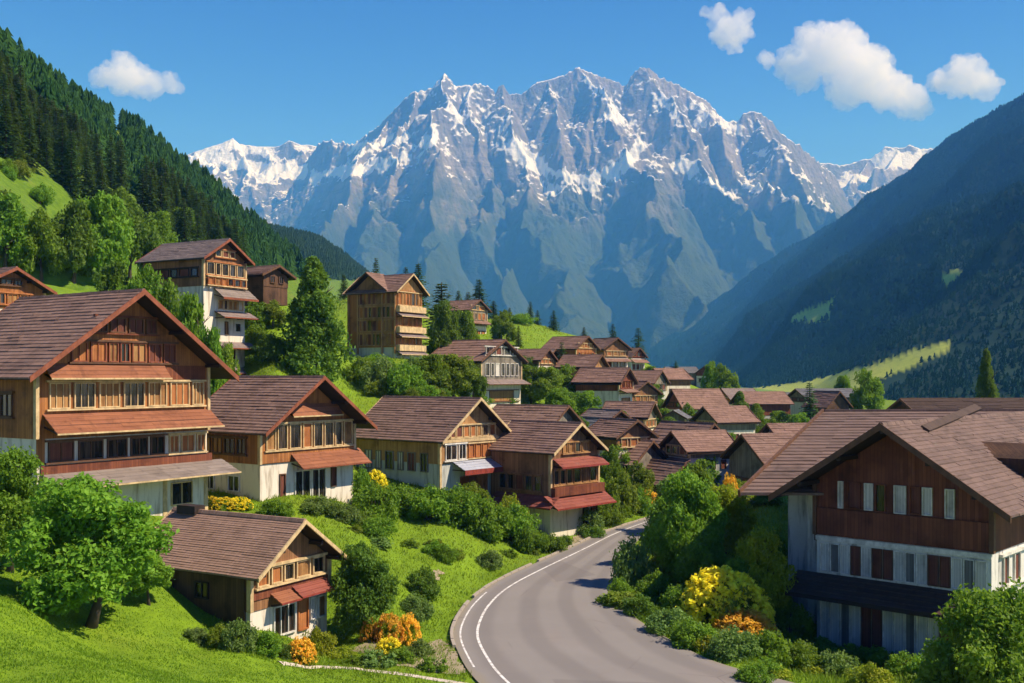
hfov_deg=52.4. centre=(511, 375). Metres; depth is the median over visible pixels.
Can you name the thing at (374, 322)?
window
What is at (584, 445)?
window
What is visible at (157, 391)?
window
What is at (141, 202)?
spruce tree
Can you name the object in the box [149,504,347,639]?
chalet
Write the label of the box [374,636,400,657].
shrub
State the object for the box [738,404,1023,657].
chalet
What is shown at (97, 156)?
spruce tree
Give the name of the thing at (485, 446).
window
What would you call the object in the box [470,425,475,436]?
window
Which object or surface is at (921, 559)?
window
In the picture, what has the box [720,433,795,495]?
house
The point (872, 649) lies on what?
undergrowth plant
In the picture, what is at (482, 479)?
door
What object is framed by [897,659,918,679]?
undergrowth plant
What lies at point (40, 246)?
leafy tree
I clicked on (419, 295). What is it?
window
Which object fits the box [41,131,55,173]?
spruce tree
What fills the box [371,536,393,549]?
bank plant
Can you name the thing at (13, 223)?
leafy tree
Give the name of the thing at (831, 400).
cottage
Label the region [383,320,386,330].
window
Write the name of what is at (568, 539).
shrub
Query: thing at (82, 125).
spruce tree
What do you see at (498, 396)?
window
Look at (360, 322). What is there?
window
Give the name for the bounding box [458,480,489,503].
shrub
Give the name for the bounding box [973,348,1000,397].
slim tree
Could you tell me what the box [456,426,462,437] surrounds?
window
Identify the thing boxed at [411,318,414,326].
window
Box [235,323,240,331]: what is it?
window
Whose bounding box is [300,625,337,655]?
shrub
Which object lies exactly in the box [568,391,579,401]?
leafy tree
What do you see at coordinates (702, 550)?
leafy tree
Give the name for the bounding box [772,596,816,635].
shrub
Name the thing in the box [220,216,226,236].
spruce tree
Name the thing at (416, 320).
window
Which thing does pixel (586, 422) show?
leafy tree
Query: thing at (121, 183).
spruce tree
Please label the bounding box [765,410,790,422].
leafy tree
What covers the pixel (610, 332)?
spruce tree
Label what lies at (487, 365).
window
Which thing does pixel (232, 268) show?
window
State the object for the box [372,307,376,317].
window
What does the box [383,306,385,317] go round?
window
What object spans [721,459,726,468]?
window
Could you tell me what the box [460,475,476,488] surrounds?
door
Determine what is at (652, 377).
house
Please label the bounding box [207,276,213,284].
window
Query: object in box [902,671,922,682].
undergrowth plant
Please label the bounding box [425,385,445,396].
hillside bush
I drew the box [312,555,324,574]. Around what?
window
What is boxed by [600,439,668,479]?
house
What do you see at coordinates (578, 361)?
cottage
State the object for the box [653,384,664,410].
leafy tree
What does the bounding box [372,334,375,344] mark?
window
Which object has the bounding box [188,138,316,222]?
mountain
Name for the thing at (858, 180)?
mountain
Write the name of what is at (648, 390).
cottage
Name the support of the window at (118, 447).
in the chalet at (110, 385)
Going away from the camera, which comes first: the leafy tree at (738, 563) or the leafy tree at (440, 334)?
the leafy tree at (738, 563)
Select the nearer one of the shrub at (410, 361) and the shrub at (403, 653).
the shrub at (403, 653)
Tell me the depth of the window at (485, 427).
90.06 m
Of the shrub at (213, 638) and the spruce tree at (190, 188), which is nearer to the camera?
the shrub at (213, 638)
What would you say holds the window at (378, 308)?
in the tower house at (385, 314)
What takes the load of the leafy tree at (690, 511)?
on the ground at (194, 612)
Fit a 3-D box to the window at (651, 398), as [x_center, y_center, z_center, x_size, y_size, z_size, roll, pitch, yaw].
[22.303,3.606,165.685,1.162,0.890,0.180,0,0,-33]
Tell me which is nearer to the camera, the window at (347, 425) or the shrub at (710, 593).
the shrub at (710, 593)
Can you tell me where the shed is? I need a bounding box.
[659,409,691,421]
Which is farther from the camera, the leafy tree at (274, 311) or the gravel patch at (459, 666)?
the leafy tree at (274, 311)
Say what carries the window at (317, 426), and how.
in the chalet at (282, 435)
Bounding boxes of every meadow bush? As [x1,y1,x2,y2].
[0,157,17,172]
[1,166,17,180]
[13,159,35,178]
[29,182,56,205]
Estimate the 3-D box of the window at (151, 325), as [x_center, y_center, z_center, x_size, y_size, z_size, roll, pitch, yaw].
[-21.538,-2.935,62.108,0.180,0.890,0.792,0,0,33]
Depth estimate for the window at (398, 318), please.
130.33 m
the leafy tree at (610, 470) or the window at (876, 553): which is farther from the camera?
the leafy tree at (610, 470)
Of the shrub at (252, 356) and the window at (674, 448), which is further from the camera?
the window at (674, 448)
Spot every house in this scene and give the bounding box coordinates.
[342,272,429,358]
[431,339,530,407]
[449,299,491,333]
[493,404,585,425]
[518,348,558,367]
[540,336,600,353]
[570,367,639,407]
[580,416,600,427]
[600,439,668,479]
[628,347,649,369]
[632,370,670,400]
[646,459,686,492]
[651,420,720,444]
[660,388,728,412]
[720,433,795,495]
[729,391,794,424]
[758,423,806,432]
[887,398,1023,408]
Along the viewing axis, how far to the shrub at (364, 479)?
77.41 m
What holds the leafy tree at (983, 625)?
on the ground at (194, 612)
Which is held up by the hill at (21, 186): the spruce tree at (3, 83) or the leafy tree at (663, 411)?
the spruce tree at (3, 83)
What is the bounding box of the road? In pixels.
[453,519,793,682]
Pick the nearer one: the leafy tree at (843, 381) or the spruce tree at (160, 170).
the leafy tree at (843, 381)
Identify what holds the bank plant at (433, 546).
on the ground at (194, 612)
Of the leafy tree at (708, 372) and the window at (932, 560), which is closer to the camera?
the window at (932, 560)
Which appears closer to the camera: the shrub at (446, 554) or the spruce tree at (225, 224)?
the shrub at (446, 554)
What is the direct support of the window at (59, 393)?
in the chalet at (110, 385)
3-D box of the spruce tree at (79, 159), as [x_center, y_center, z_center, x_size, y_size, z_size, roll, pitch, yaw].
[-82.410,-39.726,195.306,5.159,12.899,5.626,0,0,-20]
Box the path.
[279,661,464,682]
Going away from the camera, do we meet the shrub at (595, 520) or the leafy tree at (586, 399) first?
the shrub at (595, 520)
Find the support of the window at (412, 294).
in the tower house at (385, 314)
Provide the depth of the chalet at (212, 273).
102.20 m
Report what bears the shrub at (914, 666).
on the ground at (194, 612)
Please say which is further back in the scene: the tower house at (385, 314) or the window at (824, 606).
the tower house at (385, 314)
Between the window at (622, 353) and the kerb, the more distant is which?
the window at (622, 353)
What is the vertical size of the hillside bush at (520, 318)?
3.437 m
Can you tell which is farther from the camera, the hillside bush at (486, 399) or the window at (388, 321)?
the hillside bush at (486, 399)
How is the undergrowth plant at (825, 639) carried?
on the ground at (194, 612)
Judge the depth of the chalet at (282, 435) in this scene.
72.40 m
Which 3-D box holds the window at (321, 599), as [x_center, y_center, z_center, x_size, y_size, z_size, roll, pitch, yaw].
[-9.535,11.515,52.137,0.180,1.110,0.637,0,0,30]
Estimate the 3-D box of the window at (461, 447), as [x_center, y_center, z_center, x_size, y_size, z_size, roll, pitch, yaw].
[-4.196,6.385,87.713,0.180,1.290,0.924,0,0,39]
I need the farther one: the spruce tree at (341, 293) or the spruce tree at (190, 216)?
the spruce tree at (190, 216)
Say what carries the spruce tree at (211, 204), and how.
on the hill at (21, 186)
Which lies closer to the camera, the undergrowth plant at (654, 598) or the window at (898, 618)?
the window at (898, 618)
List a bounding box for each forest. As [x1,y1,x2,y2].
[0,26,306,277]
[267,222,369,280]
[645,93,1023,400]
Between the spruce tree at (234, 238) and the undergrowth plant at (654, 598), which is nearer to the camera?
the undergrowth plant at (654, 598)
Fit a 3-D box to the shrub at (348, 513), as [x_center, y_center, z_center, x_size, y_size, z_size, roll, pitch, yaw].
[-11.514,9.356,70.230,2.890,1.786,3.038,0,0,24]
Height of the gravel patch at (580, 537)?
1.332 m
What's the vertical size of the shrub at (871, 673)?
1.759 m
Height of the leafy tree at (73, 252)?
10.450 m
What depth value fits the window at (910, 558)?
56.41 m
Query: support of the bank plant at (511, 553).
on the ground at (194, 612)
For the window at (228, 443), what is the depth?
71.17 m
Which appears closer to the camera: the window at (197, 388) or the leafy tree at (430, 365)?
the window at (197, 388)
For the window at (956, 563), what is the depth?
54.76 m
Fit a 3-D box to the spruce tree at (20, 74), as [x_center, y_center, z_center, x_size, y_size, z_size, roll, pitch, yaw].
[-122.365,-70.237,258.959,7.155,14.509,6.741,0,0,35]
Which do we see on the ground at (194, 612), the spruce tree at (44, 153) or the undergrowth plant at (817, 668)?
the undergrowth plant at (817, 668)
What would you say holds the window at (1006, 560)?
in the chalet at (903, 524)
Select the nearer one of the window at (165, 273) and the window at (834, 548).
the window at (834, 548)
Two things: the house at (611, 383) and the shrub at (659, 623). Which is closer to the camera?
the shrub at (659, 623)
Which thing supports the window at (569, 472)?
in the chalet at (550, 473)
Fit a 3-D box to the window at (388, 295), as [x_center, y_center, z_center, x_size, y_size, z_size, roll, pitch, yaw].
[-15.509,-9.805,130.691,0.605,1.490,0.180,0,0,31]
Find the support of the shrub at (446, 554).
on the ground at (194, 612)
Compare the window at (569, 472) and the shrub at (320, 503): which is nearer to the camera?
the shrub at (320, 503)
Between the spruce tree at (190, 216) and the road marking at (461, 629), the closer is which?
the road marking at (461, 629)
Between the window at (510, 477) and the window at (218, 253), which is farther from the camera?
the window at (218, 253)
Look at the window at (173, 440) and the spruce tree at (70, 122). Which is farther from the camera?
the spruce tree at (70, 122)
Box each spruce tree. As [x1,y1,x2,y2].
[0,71,13,115]
[0,96,22,160]
[0,97,31,163]
[3,56,14,79]
[6,73,15,97]
[6,93,23,143]
[12,65,31,88]
[12,75,17,86]
[13,82,41,154]
[14,80,34,142]
[20,114,44,171]
[25,100,35,141]
[27,89,38,119]
[31,108,54,172]
[37,121,56,171]
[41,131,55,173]
[45,116,79,189]
[47,114,55,148]
[50,108,60,140]
[51,129,63,170]
[52,120,68,150]
[56,130,82,196]
[63,104,71,127]
[66,112,82,155]
[69,131,83,193]
[71,115,83,164]
[73,146,100,202]
[76,122,87,168]
[78,118,91,167]
[78,167,97,199]
[83,156,98,196]
[84,121,95,165]
[89,130,94,152]
[90,134,108,171]
[92,153,104,194]
[92,155,108,192]
[94,165,111,196]
[102,135,117,188]
[110,140,133,197]
[112,144,129,187]
[119,178,127,196]
[135,169,156,217]
[137,155,158,201]
[138,174,160,234]
[147,168,159,210]
[150,161,158,193]
[154,176,177,234]
[155,162,160,176]
[157,158,167,180]
[161,200,178,239]
[162,165,173,191]
[163,172,174,199]
[164,183,177,233]
[166,176,176,207]
[168,189,175,216]
[169,167,178,189]
[172,176,182,206]
[173,185,181,207]
[175,198,187,240]
[176,172,181,183]
[176,203,194,241]
[179,186,194,208]
[181,178,191,207]
[186,209,199,240]
[187,186,193,203]
[191,192,206,239]
[191,214,203,240]
[192,202,205,239]
[195,204,208,239]
[200,193,208,234]
[204,213,215,239]
[205,195,216,227]
[211,222,224,238]
[212,216,227,238]
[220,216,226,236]
[221,215,229,234]
[224,224,229,237]
[230,219,247,255]
[239,228,249,266]
[336,278,349,300]
[371,258,379,273]
[414,263,433,315]
[422,282,471,351]
[465,292,471,299]
[467,280,494,319]
[488,300,499,318]
[512,326,524,346]
[526,302,535,321]
[535,310,542,325]
[546,310,560,330]
[555,342,566,367]
[607,324,617,337]
[630,327,648,363]
[799,382,818,418]
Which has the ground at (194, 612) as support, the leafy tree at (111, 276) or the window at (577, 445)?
the leafy tree at (111, 276)
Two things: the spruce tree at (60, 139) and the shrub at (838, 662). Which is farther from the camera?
the spruce tree at (60, 139)
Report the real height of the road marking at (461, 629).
0.001 m
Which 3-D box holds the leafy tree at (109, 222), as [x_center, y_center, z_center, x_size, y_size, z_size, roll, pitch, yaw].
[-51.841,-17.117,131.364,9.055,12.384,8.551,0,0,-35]
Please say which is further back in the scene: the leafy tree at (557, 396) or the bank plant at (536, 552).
the leafy tree at (557, 396)
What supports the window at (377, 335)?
in the tower house at (385, 314)
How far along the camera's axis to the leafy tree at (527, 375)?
149.22 m
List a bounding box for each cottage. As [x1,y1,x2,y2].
[551,349,560,366]
[554,354,609,389]
[580,408,632,418]
[588,417,658,457]
[593,337,632,366]
[602,401,661,429]
[632,381,663,403]
[652,368,693,396]
[659,429,733,485]
[689,405,760,437]
[694,366,716,387]
[720,388,755,405]
[801,390,853,418]
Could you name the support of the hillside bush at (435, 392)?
on the ground at (194, 612)
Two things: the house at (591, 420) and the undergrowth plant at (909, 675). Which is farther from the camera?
the house at (591, 420)
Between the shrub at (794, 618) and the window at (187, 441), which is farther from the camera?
the window at (187, 441)
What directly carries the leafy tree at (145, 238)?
on the hill at (21, 186)
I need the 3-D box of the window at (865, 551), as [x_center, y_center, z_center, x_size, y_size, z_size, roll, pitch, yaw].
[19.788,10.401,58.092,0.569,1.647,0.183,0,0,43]
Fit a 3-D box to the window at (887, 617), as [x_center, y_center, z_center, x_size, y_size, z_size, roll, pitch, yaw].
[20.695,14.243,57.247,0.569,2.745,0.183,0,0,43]
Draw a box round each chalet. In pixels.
[0,266,57,310]
[0,288,240,515]
[135,238,259,374]
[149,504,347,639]
[207,375,377,503]
[245,264,296,305]
[356,395,511,497]
[487,419,616,536]
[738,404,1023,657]
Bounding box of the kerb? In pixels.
[450,517,646,648]
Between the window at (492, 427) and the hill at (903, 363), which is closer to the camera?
the window at (492, 427)
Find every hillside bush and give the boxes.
[363,380,389,395]
[401,387,419,395]
[407,383,423,394]
[418,384,436,395]
[418,384,440,395]
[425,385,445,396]
[441,387,452,396]
[469,395,494,404]
[508,313,538,324]
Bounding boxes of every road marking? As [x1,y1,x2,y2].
[459,592,486,666]
[476,522,644,682]
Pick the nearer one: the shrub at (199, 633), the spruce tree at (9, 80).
the shrub at (199, 633)
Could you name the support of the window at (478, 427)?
in the chalet at (438, 441)
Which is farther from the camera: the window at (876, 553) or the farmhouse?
the farmhouse
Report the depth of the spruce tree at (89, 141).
246.97 m
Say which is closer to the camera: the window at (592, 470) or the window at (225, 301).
the window at (592, 470)
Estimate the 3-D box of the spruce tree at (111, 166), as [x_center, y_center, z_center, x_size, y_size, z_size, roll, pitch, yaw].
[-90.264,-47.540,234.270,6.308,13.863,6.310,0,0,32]
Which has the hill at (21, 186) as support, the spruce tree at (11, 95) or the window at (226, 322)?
the spruce tree at (11, 95)
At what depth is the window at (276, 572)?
49.26 m
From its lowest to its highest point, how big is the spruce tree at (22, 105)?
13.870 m
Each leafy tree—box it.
[0,189,25,218]
[0,191,30,266]
[0,442,48,572]
[0,471,179,628]
[13,207,67,281]
[49,200,100,283]
[72,190,136,271]
[91,260,127,290]
[110,186,130,209]
[116,263,163,296]
[120,198,160,280]
[124,555,174,605]
[144,210,180,246]
[151,277,181,316]
[171,206,198,235]
[172,291,210,339]
[198,324,227,395]
[221,341,240,380]
[245,301,268,331]
[261,299,286,327]
[326,540,400,632]
[412,353,452,386]
[427,299,462,354]
[438,353,479,396]
[453,309,479,339]
[456,361,488,397]
[489,309,517,341]
[521,365,544,403]
[522,356,537,374]
[528,365,565,404]
[544,387,577,411]
[556,363,576,392]
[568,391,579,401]
[575,390,601,415]
[578,415,589,426]
[600,444,621,485]
[626,460,655,496]
[636,496,669,555]
[643,366,655,369]
[643,466,730,579]
[649,478,671,509]
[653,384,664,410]
[657,408,669,424]
[664,416,677,420]
[672,524,730,586]
[678,458,714,488]
[682,402,696,416]
[700,360,717,388]
[703,455,721,485]
[710,363,740,388]
[710,483,757,556]
[725,555,764,588]
[733,391,748,407]
[734,523,797,615]
[736,478,761,507]
[750,403,768,432]
[753,495,784,504]
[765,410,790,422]
[784,412,810,422]
[834,375,854,389]
[849,368,886,408]
[914,576,1023,682]
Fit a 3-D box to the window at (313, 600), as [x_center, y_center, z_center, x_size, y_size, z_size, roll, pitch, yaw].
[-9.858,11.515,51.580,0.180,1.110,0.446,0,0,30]
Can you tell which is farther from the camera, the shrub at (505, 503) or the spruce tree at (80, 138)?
the spruce tree at (80, 138)
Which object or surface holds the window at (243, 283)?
in the chalet at (212, 273)
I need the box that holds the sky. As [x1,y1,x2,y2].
[0,0,1023,165]
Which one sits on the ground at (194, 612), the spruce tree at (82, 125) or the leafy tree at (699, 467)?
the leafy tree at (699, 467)
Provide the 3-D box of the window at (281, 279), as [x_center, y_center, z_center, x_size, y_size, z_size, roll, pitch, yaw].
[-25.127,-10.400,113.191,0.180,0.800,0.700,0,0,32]
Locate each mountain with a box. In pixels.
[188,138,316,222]
[269,67,851,351]
[820,145,932,206]
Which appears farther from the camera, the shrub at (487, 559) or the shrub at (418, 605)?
the shrub at (487, 559)
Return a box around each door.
[273,602,295,634]
[294,469,310,495]
[297,597,308,630]
[311,468,325,496]
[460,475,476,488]
[477,474,487,497]
[591,505,597,513]
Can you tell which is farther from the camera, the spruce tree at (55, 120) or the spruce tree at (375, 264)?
the spruce tree at (55, 120)
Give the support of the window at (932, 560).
in the chalet at (903, 524)
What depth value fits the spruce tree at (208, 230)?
234.87 m
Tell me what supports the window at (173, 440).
in the chalet at (110, 385)
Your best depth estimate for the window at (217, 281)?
101.13 m
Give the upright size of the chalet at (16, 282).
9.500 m
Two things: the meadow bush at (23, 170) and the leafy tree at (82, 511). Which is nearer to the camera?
the leafy tree at (82, 511)
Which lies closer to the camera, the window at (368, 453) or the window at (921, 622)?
the window at (921, 622)
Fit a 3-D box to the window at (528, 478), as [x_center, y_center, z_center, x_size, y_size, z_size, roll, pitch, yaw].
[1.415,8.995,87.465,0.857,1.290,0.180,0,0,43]
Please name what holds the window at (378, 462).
in the chalet at (438, 441)
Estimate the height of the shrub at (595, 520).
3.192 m
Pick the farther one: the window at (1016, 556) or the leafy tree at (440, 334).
the leafy tree at (440, 334)
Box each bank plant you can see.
[347,524,362,532]
[357,513,371,525]
[359,510,376,517]
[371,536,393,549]
[400,538,420,548]
[420,544,429,554]
[422,539,442,545]
[423,539,449,555]
[456,548,465,559]
[500,548,517,558]
[526,548,541,555]
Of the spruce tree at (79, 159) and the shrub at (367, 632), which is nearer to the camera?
the shrub at (367, 632)
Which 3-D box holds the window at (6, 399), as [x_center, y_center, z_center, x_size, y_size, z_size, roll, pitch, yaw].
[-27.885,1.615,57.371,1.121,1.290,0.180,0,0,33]
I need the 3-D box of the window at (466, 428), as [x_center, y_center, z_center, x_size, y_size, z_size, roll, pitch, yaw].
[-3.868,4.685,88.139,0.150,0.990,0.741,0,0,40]
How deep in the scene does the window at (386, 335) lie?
130.81 m
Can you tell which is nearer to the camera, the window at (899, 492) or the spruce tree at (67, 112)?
the window at (899, 492)
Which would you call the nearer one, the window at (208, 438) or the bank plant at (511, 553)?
the window at (208, 438)
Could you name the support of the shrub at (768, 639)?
on the ground at (194, 612)
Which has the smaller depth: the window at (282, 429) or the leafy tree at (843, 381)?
the window at (282, 429)
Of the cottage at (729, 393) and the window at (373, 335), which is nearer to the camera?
the window at (373, 335)
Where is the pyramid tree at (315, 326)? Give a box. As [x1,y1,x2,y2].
[277,255,355,381]
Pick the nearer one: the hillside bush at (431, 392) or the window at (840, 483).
the window at (840, 483)
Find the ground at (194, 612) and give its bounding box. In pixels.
[0,284,896,682]
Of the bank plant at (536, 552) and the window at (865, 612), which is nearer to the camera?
the window at (865, 612)
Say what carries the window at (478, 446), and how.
in the chalet at (438, 441)
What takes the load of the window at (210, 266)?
in the chalet at (212, 273)
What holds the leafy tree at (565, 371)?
on the ground at (194, 612)
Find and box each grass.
[0,516,375,682]
[208,298,602,504]
[604,496,920,682]
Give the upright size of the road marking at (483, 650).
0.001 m
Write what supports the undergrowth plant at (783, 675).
on the ground at (194, 612)
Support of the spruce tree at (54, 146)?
on the hill at (21, 186)
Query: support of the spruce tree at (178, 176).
on the hill at (21, 186)
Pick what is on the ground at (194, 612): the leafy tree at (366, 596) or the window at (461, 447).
the leafy tree at (366, 596)
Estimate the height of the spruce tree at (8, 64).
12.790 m
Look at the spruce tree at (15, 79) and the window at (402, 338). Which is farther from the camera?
the spruce tree at (15, 79)
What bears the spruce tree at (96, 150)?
on the hill at (21, 186)
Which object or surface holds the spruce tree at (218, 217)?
on the hill at (21, 186)
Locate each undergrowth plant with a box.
[594,589,645,609]
[635,589,662,605]
[648,553,673,568]
[651,564,676,583]
[690,635,712,652]
[756,656,782,675]
[767,665,792,679]
[789,662,829,676]
[805,635,838,648]
[805,641,835,654]
[832,642,868,662]
[852,643,887,663]
[865,647,895,667]
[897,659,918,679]
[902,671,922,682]
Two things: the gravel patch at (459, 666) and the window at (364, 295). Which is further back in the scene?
the window at (364, 295)
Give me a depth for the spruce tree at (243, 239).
257.10 m
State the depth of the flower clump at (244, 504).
67.23 m
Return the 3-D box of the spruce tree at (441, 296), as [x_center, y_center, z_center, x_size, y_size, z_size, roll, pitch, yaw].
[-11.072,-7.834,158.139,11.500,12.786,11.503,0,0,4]
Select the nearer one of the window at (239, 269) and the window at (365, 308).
the window at (239, 269)
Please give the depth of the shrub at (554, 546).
79.76 m
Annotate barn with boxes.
[664,367,697,385]
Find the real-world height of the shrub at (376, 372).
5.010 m
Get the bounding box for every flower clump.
[208,496,221,509]
[212,496,238,510]
[230,496,253,510]
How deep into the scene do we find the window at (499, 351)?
143.63 m
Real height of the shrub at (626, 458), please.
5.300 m
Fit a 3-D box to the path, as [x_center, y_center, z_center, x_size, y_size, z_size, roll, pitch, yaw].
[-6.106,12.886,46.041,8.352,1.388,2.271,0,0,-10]
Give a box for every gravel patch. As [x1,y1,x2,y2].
[352,639,465,673]
[433,569,443,579]
[572,529,605,543]
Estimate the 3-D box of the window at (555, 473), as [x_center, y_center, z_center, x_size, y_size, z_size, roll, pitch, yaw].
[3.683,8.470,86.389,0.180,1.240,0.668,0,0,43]
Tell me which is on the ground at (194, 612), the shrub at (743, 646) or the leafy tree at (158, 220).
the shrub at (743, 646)
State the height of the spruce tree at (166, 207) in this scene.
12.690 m
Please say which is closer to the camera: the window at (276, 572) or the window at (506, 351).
the window at (276, 572)
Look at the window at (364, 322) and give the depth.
132.64 m
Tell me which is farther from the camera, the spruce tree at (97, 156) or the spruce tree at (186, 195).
the spruce tree at (186, 195)
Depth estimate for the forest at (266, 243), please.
389.93 m
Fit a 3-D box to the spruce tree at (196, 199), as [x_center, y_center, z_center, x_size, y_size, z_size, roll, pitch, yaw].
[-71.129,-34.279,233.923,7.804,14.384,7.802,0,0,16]
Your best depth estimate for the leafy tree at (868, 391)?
189.09 m
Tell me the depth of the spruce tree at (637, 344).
284.75 m
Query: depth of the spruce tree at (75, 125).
227.27 m
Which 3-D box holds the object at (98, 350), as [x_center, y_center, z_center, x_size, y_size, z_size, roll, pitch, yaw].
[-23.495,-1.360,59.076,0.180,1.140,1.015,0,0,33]
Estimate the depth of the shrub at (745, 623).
55.35 m
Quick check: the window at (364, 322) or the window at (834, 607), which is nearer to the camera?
the window at (834, 607)
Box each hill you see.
[0,130,355,305]
[649,98,1023,399]
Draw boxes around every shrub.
[178,627,207,644]
[204,623,233,647]
[218,617,258,653]
[244,342,273,364]
[244,628,283,658]
[245,325,267,345]
[253,331,289,360]
[259,498,294,516]
[268,640,293,660]
[288,636,320,665]
[300,494,342,515]
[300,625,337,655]
[320,503,365,522]
[327,644,357,659]
[338,355,372,385]
[341,654,367,667]
[349,481,402,524]
[351,464,372,502]
[355,649,397,668]
[358,354,395,390]
[359,617,378,642]
[360,513,397,541]
[364,352,395,364]
[369,469,390,487]
[373,612,406,643]
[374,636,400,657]
[376,482,418,515]
[380,359,426,395]
[383,645,416,664]
[398,612,421,645]
[399,592,434,621]
[400,355,420,369]
[404,565,442,601]
[406,483,459,522]
[407,637,435,658]
[416,655,449,672]
[429,482,482,528]
[435,543,460,565]
[454,492,512,542]
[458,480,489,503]
[475,548,503,570]
[495,492,532,523]
[503,500,541,541]
[511,521,549,553]
[541,532,567,553]
[557,534,572,546]
[575,507,605,534]
[582,526,606,537]
[598,496,631,526]
[605,466,640,515]
[607,576,636,593]
[608,532,653,588]
[612,442,630,478]
[622,592,658,618]
[628,486,651,515]
[634,568,673,602]
[638,490,656,512]
[644,606,701,635]
[659,584,694,611]
[668,616,718,650]
[675,565,775,624]
[704,624,762,663]
[710,607,780,636]
[722,472,740,517]
[732,661,778,682]
[752,627,793,666]
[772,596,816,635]
[773,529,787,561]
[784,638,824,675]
[800,648,863,680]
[842,661,895,682]
[884,650,914,678]
[904,646,938,674]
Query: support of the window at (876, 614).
in the chalet at (903, 524)
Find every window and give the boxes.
[0,278,12,284]
[0,293,4,303]
[0,393,12,416]
[7,293,17,303]
[14,280,22,285]
[48,441,74,462]
[49,383,70,408]
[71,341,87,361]
[73,382,95,407]
[78,439,103,459]
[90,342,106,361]
[97,323,107,331]
[98,382,119,407]
[107,438,127,457]
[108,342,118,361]
[109,317,125,332]
[120,343,129,361]
[123,382,144,406]
[128,318,143,333]
[130,437,147,455]
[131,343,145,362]
[145,319,157,333]
[148,343,161,362]
[148,382,166,405]
[150,436,164,454]
[159,270,168,277]
[163,344,175,362]
[168,435,178,452]
[170,269,177,277]
[170,382,189,405]
[171,481,192,505]
[178,268,188,276]
[180,434,194,451]
[190,268,197,275]
[191,382,203,404]
[194,581,208,599]
[196,433,205,450]
[206,262,214,274]
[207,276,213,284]
[207,437,210,452]
[208,476,214,489]
[212,437,222,452]
[214,277,220,284]
[215,250,221,256]
[215,263,220,274]
[218,299,223,308]
[221,263,228,275]
[221,278,226,285]
[222,250,228,257]
[223,438,234,453]
[224,300,227,309]
[225,321,228,334]
[227,279,233,286]
[227,475,239,491]
[228,300,232,309]
[229,251,234,258]
[229,265,235,276]
[233,301,237,310]
[234,279,240,286]
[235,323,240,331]
[236,265,243,277]
[236,438,245,454]
[238,301,243,310]
[241,280,245,287]
[256,570,269,587]
[265,429,275,450]
[270,275,274,282]
[270,565,282,584]
[277,424,287,449]
[279,276,283,283]
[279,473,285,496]
[283,562,294,581]
[289,423,300,448]
[295,558,310,578]
[302,423,311,447]
[310,596,316,619]
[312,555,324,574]
[313,422,322,446]
[317,593,326,617]
[324,421,333,445]
[331,467,336,486]
[334,421,342,445]
[343,421,352,444]
[359,294,362,304]
[359,307,363,317]
[359,321,361,331]
[359,334,362,345]
[363,294,366,304]
[363,321,366,331]
[363,334,366,345]
[364,307,367,317]
[365,449,372,467]
[367,294,371,304]
[367,320,371,330]
[367,334,371,345]
[368,307,371,317]
[372,294,375,304]
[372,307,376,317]
[372,320,376,330]
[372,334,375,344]
[375,450,381,468]
[376,293,380,303]
[376,334,379,344]
[377,307,380,317]
[377,320,380,330]
[383,293,385,303]
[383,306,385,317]
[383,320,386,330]
[384,333,389,344]
[385,451,393,469]
[386,293,390,303]
[386,306,389,316]
[387,320,390,330]
[390,306,393,316]
[390,333,393,344]
[391,293,393,303]
[391,320,393,330]
[397,314,400,325]
[397,451,403,469]
[398,292,401,304]
[400,336,403,344]
[402,292,404,304]
[404,333,407,344]
[405,293,407,304]
[407,317,410,326]
[407,452,415,470]
[408,293,410,305]
[411,293,414,305]
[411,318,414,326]
[411,333,414,344]
[415,294,417,305]
[415,317,418,326]
[418,294,421,306]
[420,453,427,471]
[445,444,456,460]
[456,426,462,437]
[458,444,465,459]
[463,425,469,436]
[468,444,474,457]
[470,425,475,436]
[475,443,481,456]
[476,425,481,435]
[482,424,488,435]
[482,443,488,456]
[485,347,493,354]
[485,363,489,375]
[489,390,513,401]
[489,424,495,434]
[491,363,493,375]
[495,363,499,375]
[496,347,501,354]
[499,473,506,487]
[501,363,504,375]
[504,347,510,354]
[506,363,508,375]
[507,473,513,488]
[510,363,513,375]
[515,363,517,375]
[515,474,523,489]
[525,475,532,490]
[534,476,541,491]
[553,470,558,485]
[559,469,565,484]
[562,443,567,453]
[566,469,572,483]
[568,443,573,452]
[573,468,581,482]
[574,442,580,451]
[581,442,588,451]
[582,467,588,481]
[583,507,587,525]
[589,466,596,480]
[620,351,625,355]
[621,438,627,446]
[630,438,637,446]
[649,396,654,400]
[666,445,670,452]
[672,446,677,453]
[679,446,685,454]
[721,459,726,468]
[820,542,829,571]
[820,601,829,639]
[830,543,839,572]
[830,602,839,645]
[838,481,843,508]
[840,544,849,574]
[840,604,849,646]
[847,482,860,508]
[850,546,860,575]
[850,606,860,647]
[861,547,870,577]
[861,607,870,647]
[864,483,873,510]
[872,548,881,578]
[872,609,881,646]
[875,484,885,512]
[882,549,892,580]
[882,611,892,653]
[893,485,906,514]
[893,551,903,581]
[893,612,903,654]
[905,552,915,583]
[905,614,915,655]
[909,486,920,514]
[916,553,926,584]
[916,616,926,657]
[922,487,932,515]
[927,555,938,586]
[927,618,938,646]
[939,556,950,587]
[939,621,950,641]
[944,489,954,518]
[951,557,962,589]
[963,559,974,591]
[975,560,986,589]
[1002,555,1009,586]
[1013,551,1020,581]
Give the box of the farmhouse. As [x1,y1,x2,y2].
[788,388,858,414]
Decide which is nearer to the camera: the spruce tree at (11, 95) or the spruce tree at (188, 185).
the spruce tree at (11, 95)

